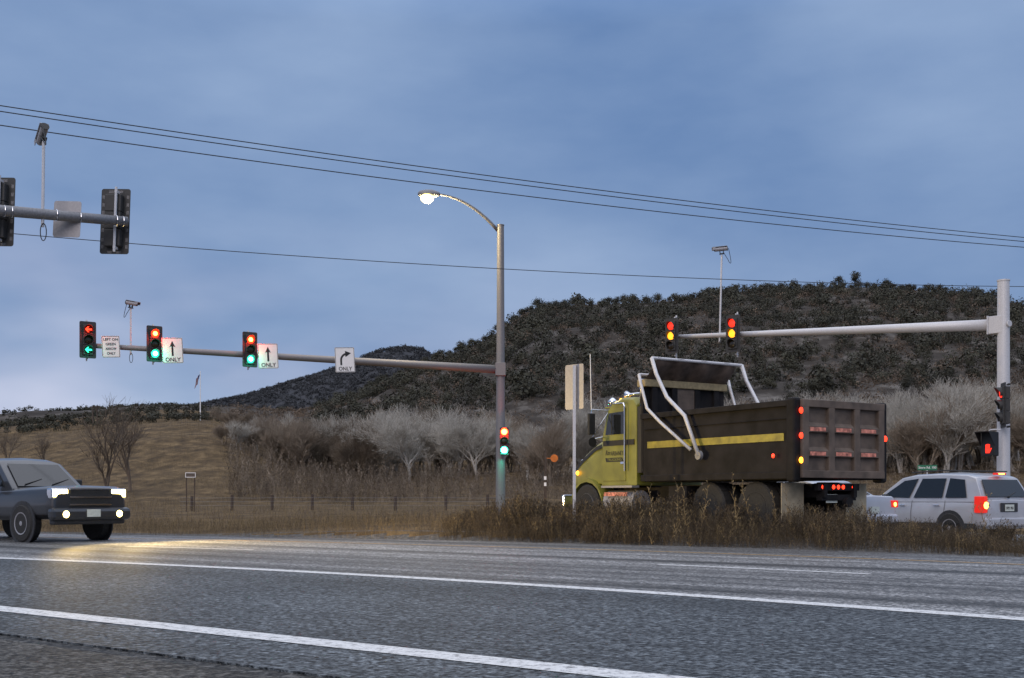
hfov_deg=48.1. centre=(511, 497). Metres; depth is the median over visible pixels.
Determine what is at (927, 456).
bare tree
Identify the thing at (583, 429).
bare tree
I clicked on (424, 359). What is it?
juniper tree
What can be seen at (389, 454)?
bare tree
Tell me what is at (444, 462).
bare tree
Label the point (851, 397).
bare tree
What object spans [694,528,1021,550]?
side road
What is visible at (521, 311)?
juniper tree
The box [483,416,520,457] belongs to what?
bare tree
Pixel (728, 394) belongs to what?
juniper tree
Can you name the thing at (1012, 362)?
juniper tree
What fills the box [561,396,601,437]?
bare tree
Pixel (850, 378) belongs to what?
juniper tree
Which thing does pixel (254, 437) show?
bare tree
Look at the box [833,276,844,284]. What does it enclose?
juniper tree
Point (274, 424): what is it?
bare tree
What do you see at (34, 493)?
pickup truck
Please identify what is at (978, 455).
bare tree
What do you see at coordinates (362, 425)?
bare tree
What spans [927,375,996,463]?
bare tree
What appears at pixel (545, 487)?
delineator post
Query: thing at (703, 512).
weed stalk
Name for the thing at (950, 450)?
bare tree
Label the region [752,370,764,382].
juniper tree
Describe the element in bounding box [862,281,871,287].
juniper tree
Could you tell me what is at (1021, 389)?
bare tree
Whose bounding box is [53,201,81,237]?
road sign
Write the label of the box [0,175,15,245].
traffic signal
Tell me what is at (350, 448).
bare tree
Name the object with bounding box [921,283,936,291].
juniper tree
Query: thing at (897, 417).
bare tree
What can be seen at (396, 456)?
bare tree
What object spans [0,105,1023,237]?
power line
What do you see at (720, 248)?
detection camera
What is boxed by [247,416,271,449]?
bare tree
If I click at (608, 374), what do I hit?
juniper tree
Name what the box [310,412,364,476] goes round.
bare tree
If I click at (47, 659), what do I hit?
road edge
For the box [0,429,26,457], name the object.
bare tree
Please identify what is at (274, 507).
field grass
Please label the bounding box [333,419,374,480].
bare tree
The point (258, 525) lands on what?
verge grass
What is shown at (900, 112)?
sky
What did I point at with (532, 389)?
juniper tree
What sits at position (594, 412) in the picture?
bare tree
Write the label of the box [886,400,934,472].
bare tree
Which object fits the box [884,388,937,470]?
bare tree
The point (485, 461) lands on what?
bare tree
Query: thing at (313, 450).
bare tree
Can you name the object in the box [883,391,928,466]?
bare tree
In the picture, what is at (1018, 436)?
bare tree
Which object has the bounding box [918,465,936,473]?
street name sign
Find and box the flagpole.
[194,371,200,420]
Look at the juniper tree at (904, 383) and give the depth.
261.70 m
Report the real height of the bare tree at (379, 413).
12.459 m
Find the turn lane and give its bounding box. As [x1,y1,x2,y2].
[0,559,1023,677]
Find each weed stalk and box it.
[633,493,643,539]
[647,483,656,544]
[671,478,681,539]
[680,484,695,546]
[696,481,710,545]
[729,472,742,539]
[739,480,755,529]
[861,501,876,542]
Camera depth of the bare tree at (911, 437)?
153.32 m
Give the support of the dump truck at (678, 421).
on the side road at (969, 533)
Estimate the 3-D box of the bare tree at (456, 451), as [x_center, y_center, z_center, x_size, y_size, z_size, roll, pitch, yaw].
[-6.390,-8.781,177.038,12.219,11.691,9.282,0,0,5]
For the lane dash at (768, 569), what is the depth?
15.07 m
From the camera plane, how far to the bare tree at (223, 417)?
200.29 m
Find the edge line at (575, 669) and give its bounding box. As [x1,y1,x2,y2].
[0,606,694,677]
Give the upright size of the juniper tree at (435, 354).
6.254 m
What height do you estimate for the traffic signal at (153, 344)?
1.440 m
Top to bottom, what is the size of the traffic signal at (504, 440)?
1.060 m
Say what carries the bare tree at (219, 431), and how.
on the ground at (206, 445)
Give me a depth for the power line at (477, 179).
29.40 m
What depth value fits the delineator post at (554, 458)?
32.99 m
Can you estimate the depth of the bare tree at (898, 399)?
179.00 m
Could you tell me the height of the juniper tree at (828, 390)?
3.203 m
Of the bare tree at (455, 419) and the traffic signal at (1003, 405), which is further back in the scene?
the bare tree at (455, 419)
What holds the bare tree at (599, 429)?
on the ground at (206, 445)
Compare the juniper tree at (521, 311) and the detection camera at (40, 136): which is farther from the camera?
the juniper tree at (521, 311)
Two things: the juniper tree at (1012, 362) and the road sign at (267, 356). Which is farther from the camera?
the juniper tree at (1012, 362)
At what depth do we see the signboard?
70.00 m
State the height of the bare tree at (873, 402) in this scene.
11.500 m
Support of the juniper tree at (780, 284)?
on the ground at (206, 445)
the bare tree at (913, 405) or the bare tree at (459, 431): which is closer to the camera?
the bare tree at (913, 405)
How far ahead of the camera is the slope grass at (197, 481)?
151.59 m
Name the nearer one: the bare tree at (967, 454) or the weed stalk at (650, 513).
the weed stalk at (650, 513)
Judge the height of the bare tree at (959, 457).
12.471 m
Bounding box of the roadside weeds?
[427,489,1023,556]
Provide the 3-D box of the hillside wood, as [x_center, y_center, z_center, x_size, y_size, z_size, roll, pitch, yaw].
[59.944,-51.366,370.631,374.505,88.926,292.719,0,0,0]
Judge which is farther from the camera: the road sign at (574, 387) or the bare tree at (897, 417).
the bare tree at (897, 417)
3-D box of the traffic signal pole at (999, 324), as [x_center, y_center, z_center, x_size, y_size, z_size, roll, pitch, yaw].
[10.126,-2.424,37.215,0.420,7.672,12.120,0,0,-44]
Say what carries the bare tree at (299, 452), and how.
on the ground at (206, 445)
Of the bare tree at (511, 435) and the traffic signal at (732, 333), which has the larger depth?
the bare tree at (511, 435)
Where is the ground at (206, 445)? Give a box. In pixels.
[0,287,1023,616]
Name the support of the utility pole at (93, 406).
on the ground at (206, 445)
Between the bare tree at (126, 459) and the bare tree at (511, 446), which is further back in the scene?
the bare tree at (511, 446)
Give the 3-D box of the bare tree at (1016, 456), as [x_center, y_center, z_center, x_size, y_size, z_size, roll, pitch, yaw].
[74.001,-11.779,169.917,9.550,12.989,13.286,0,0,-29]
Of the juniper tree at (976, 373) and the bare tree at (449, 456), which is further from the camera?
the juniper tree at (976, 373)
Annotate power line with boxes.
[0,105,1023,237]
[0,111,1023,241]
[0,125,1023,247]
[14,233,1023,286]
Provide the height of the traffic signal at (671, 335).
1.560 m
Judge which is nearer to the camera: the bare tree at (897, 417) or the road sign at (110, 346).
the road sign at (110, 346)
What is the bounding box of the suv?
[860,470,1023,539]
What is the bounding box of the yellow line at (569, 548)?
[0,536,1023,564]
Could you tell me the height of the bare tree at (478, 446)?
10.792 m
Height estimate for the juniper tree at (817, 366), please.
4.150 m
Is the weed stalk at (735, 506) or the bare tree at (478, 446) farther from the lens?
the bare tree at (478, 446)
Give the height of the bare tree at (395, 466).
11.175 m
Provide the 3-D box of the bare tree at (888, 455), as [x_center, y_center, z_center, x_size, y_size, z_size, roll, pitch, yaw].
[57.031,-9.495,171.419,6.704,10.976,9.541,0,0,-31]
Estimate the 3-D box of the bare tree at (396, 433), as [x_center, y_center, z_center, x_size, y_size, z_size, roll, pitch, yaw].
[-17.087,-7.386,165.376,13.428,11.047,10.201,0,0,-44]
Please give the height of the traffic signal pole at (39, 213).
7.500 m
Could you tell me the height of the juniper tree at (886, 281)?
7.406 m
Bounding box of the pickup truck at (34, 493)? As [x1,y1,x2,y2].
[0,458,129,542]
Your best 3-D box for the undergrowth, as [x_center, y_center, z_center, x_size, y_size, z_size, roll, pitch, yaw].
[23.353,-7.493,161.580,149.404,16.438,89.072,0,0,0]
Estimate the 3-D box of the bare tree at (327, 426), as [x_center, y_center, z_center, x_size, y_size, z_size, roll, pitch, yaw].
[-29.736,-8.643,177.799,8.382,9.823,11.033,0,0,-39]
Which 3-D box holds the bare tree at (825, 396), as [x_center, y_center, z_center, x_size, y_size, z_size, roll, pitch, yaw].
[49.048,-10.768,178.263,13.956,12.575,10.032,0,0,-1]
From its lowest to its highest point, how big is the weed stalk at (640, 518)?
1.096 m
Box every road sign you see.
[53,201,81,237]
[101,336,119,357]
[161,338,183,362]
[258,344,278,368]
[334,347,354,371]
[565,364,583,526]
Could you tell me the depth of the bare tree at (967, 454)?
163.66 m
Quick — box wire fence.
[180,494,527,510]
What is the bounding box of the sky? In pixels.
[0,0,1023,413]
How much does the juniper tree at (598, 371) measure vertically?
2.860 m
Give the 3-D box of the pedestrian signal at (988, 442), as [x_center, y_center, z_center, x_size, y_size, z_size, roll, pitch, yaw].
[13.437,-1.554,32.368,0.586,0.769,0.480,0,0,-37]
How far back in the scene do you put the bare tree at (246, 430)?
168.43 m
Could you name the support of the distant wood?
on the distant hill
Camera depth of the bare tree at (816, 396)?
174.93 m
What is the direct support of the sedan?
on the side road at (969, 533)
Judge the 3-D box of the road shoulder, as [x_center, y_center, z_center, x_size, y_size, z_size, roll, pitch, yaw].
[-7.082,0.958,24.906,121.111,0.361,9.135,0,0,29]
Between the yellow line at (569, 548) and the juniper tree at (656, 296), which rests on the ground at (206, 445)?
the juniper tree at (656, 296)
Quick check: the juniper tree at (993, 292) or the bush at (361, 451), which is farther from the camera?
the juniper tree at (993, 292)
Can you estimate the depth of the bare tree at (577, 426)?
161.67 m
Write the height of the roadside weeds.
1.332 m
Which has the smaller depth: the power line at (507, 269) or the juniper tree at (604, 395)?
the power line at (507, 269)
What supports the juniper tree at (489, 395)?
on the ground at (206, 445)
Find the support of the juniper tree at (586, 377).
on the ground at (206, 445)
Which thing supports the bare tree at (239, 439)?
on the ground at (206, 445)
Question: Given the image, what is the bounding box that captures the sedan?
[777,481,897,524]
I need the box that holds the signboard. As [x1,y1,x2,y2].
[185,473,195,511]
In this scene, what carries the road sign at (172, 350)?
attached to the traffic signal pole at (498, 368)
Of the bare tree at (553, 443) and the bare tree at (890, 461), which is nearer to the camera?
the bare tree at (553, 443)
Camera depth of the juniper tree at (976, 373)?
279.68 m
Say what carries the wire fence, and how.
on the ground at (206, 445)
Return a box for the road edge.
[0,635,323,677]
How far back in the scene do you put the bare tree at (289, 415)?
204.83 m
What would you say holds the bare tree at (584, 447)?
on the ground at (206, 445)
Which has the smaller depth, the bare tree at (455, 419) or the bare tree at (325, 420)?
the bare tree at (325, 420)
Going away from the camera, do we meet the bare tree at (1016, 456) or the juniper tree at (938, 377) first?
the bare tree at (1016, 456)
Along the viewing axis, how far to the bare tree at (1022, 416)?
157.77 m
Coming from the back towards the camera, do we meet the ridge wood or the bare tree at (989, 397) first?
the ridge wood
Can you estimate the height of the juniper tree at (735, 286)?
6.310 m
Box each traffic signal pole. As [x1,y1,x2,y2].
[0,205,128,225]
[96,189,505,514]
[678,279,1011,475]
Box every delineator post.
[544,475,546,513]
[545,450,557,474]
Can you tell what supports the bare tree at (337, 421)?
on the ground at (206, 445)
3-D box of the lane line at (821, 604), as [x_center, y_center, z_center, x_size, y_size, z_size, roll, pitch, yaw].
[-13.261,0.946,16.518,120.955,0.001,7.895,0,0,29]
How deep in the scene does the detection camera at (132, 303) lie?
40.58 m
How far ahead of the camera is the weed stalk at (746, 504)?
22.45 m
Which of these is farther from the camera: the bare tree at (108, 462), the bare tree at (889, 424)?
the bare tree at (889, 424)
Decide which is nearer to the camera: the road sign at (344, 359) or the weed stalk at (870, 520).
the weed stalk at (870, 520)
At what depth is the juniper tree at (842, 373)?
277.96 m
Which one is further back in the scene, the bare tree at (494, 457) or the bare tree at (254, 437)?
the bare tree at (494, 457)
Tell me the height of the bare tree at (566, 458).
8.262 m
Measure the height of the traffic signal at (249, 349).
1.440 m
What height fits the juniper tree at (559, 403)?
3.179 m
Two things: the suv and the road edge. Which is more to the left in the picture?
the road edge
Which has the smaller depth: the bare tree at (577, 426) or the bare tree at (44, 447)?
the bare tree at (44, 447)
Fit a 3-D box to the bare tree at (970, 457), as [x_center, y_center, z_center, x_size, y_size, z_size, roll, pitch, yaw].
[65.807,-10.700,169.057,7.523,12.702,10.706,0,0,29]
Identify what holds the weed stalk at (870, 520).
on the road shoulder
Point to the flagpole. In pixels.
(197, 378)
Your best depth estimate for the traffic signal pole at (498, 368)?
44.72 m
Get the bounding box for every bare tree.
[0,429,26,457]
[28,431,51,459]
[72,396,150,485]
[98,401,145,490]
[205,404,239,423]
[211,417,242,444]
[224,420,246,449]
[224,420,261,451]
[225,421,261,443]
[237,411,256,425]
[245,412,291,465]
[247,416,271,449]
[257,415,312,462]
[265,417,285,454]
[266,417,330,468]
[273,418,325,471]
[276,411,294,428]
[285,412,336,464]
[304,411,346,465]
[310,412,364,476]
[315,410,355,473]
[318,419,384,474]
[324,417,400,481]
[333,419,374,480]
[342,410,434,479]
[343,413,381,476]
[357,417,384,475]
[364,412,407,474]
[365,404,390,474]
[369,410,413,477]
[370,411,402,474]
[374,407,456,471]
[383,402,423,473]
[393,408,456,472]
[407,408,484,476]
[407,410,460,471]
[410,401,467,472]
[422,410,495,478]
[425,404,472,473]
[433,406,505,476]
[448,411,516,473]
[472,415,505,473]
[473,407,539,460]
[474,416,512,471]
[478,407,514,471]
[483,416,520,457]
[494,417,526,471]
[505,413,539,471]
[509,419,548,478]
[514,433,544,482]
[516,423,544,479]
[526,414,580,485]
[540,409,604,450]
[548,404,604,467]
[553,422,572,474]
[556,409,604,462]
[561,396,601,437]
[566,396,623,450]
[595,396,610,440]
[724,395,747,405]
[793,391,837,400]
[800,390,855,401]
[825,390,866,402]
[841,395,901,424]
[866,393,909,466]
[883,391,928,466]
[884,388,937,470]
[885,387,913,460]
[886,391,996,473]
[886,396,926,467]
[886,399,905,465]
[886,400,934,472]
[886,416,894,449]
[896,401,932,464]
[909,376,996,472]
[917,377,957,407]
[923,377,996,469]
[924,382,1013,471]
[926,386,954,468]
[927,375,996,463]
[943,383,973,465]
[950,386,1016,468]
[963,390,1011,467]
[965,387,987,462]
[970,380,996,460]
[981,378,1023,460]
[981,384,1023,452]
[981,390,1023,471]
[1010,396,1023,450]
[1011,379,1023,399]
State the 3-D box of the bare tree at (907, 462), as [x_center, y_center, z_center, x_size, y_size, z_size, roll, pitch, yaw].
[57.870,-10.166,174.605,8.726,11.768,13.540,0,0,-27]
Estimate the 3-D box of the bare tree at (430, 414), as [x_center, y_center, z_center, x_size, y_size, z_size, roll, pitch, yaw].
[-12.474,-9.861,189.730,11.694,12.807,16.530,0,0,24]
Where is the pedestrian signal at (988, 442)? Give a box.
[975,429,1000,455]
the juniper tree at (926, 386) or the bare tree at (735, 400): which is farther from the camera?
the juniper tree at (926, 386)
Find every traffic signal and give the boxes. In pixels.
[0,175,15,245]
[79,320,95,360]
[100,187,130,253]
[146,324,161,364]
[242,330,256,369]
[500,427,508,454]
[665,315,677,357]
[726,312,739,356]
[994,382,1010,427]
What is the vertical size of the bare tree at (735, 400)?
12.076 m
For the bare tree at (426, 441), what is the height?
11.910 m
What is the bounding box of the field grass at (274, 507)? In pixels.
[43,500,509,526]
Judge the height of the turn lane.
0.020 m
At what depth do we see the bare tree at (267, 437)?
168.78 m
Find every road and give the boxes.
[0,533,1023,620]
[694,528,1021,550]
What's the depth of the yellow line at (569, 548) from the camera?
20.87 m
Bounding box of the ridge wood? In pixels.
[0,401,287,432]
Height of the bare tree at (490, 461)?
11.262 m
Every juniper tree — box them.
[420,356,429,360]
[432,350,442,358]
[456,340,465,349]
[481,391,493,400]
[518,308,527,315]
[529,384,539,396]
[531,297,543,306]
[554,398,564,408]
[571,293,581,299]
[584,372,591,382]
[593,367,602,374]
[600,390,608,397]
[603,297,617,303]
[603,371,610,378]
[651,292,662,300]
[724,390,736,398]
[727,284,739,290]
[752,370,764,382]
[764,364,780,372]
[776,282,786,288]
[781,391,803,399]
[789,278,798,288]
[805,389,816,397]
[808,381,823,391]
[811,363,825,372]
[821,387,836,396]
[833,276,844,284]
[838,370,849,382]
[840,382,849,391]
[844,374,857,382]
[850,271,860,285]
[851,380,859,387]
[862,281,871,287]
[881,278,892,287]
[898,376,912,389]
[915,384,929,392]
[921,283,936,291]
[932,373,944,385]
[951,379,964,387]
[969,367,983,378]
[988,288,996,295]
[1010,360,1018,366]
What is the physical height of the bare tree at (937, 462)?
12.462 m
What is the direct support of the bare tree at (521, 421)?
on the ground at (206, 445)
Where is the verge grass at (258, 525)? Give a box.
[0,509,464,540]
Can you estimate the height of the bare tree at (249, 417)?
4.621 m
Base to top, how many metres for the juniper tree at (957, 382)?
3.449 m
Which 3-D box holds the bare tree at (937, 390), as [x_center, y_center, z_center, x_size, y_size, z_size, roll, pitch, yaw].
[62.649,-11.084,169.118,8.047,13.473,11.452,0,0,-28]
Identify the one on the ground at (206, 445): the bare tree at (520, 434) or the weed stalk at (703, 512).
the bare tree at (520, 434)
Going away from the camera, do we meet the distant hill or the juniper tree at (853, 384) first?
the juniper tree at (853, 384)
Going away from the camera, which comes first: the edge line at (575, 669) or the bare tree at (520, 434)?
the edge line at (575, 669)
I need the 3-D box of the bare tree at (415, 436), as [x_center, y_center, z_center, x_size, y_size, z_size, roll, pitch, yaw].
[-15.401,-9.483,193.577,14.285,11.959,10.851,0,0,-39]
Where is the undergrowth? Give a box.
[217,407,1023,502]
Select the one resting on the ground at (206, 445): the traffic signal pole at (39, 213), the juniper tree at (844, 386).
the juniper tree at (844, 386)
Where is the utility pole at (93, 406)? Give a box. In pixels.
[90,405,100,428]
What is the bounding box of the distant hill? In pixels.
[207,349,430,409]
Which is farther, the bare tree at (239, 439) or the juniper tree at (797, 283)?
the juniper tree at (797, 283)
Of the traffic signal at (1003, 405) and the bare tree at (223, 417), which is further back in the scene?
the bare tree at (223, 417)
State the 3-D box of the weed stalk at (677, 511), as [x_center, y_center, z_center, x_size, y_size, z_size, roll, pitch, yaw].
[3.192,0.280,22.270,0.276,1.385,0.219,0,0,41]
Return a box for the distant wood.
[180,344,432,409]
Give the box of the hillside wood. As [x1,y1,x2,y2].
[225,279,1023,457]
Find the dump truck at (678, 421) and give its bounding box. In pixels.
[562,354,886,531]
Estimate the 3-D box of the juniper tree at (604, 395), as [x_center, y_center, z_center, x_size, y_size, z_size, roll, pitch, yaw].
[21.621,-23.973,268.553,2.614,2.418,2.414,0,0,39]
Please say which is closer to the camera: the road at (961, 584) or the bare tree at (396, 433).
the road at (961, 584)
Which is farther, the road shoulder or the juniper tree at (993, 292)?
the juniper tree at (993, 292)
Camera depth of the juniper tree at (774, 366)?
295.16 m
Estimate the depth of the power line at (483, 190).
29.18 m
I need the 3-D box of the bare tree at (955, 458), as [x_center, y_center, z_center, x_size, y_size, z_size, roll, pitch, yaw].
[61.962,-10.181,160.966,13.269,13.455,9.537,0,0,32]
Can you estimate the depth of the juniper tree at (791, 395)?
251.83 m
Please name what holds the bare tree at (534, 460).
on the ground at (206, 445)
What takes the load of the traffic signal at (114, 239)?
attached to the traffic signal pole at (39, 213)
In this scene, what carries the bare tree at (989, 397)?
on the ground at (206, 445)
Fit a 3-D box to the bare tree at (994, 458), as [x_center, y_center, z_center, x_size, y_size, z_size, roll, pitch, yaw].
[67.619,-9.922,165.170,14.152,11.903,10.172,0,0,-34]
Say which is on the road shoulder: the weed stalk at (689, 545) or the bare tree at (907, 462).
the weed stalk at (689, 545)
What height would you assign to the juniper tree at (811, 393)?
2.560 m
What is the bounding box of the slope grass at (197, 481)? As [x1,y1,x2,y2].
[0,417,368,505]
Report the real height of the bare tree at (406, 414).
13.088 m
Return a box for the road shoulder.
[0,530,1023,556]
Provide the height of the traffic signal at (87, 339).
1.440 m
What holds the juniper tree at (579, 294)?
on the ground at (206, 445)
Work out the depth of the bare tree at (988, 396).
170.62 m
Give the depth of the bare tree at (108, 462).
117.51 m
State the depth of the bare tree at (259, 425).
173.75 m
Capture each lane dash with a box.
[657,564,869,573]
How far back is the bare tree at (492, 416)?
188.04 m
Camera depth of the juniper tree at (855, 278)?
506.87 m
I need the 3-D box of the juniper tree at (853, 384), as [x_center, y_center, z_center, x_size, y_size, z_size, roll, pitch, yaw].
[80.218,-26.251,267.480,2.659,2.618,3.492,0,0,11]
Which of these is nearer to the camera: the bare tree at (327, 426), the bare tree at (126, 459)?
the bare tree at (126, 459)
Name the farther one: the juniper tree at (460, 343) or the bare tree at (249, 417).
the juniper tree at (460, 343)
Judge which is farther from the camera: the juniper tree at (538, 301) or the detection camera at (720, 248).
the juniper tree at (538, 301)
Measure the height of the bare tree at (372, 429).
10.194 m
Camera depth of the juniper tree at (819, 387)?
266.56 m
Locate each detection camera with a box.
[34,123,49,240]
[124,300,140,362]
[712,245,730,349]
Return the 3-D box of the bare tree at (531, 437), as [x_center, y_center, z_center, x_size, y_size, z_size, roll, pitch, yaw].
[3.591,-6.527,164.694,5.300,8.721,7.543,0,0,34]
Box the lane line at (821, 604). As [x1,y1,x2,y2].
[0,557,1023,619]

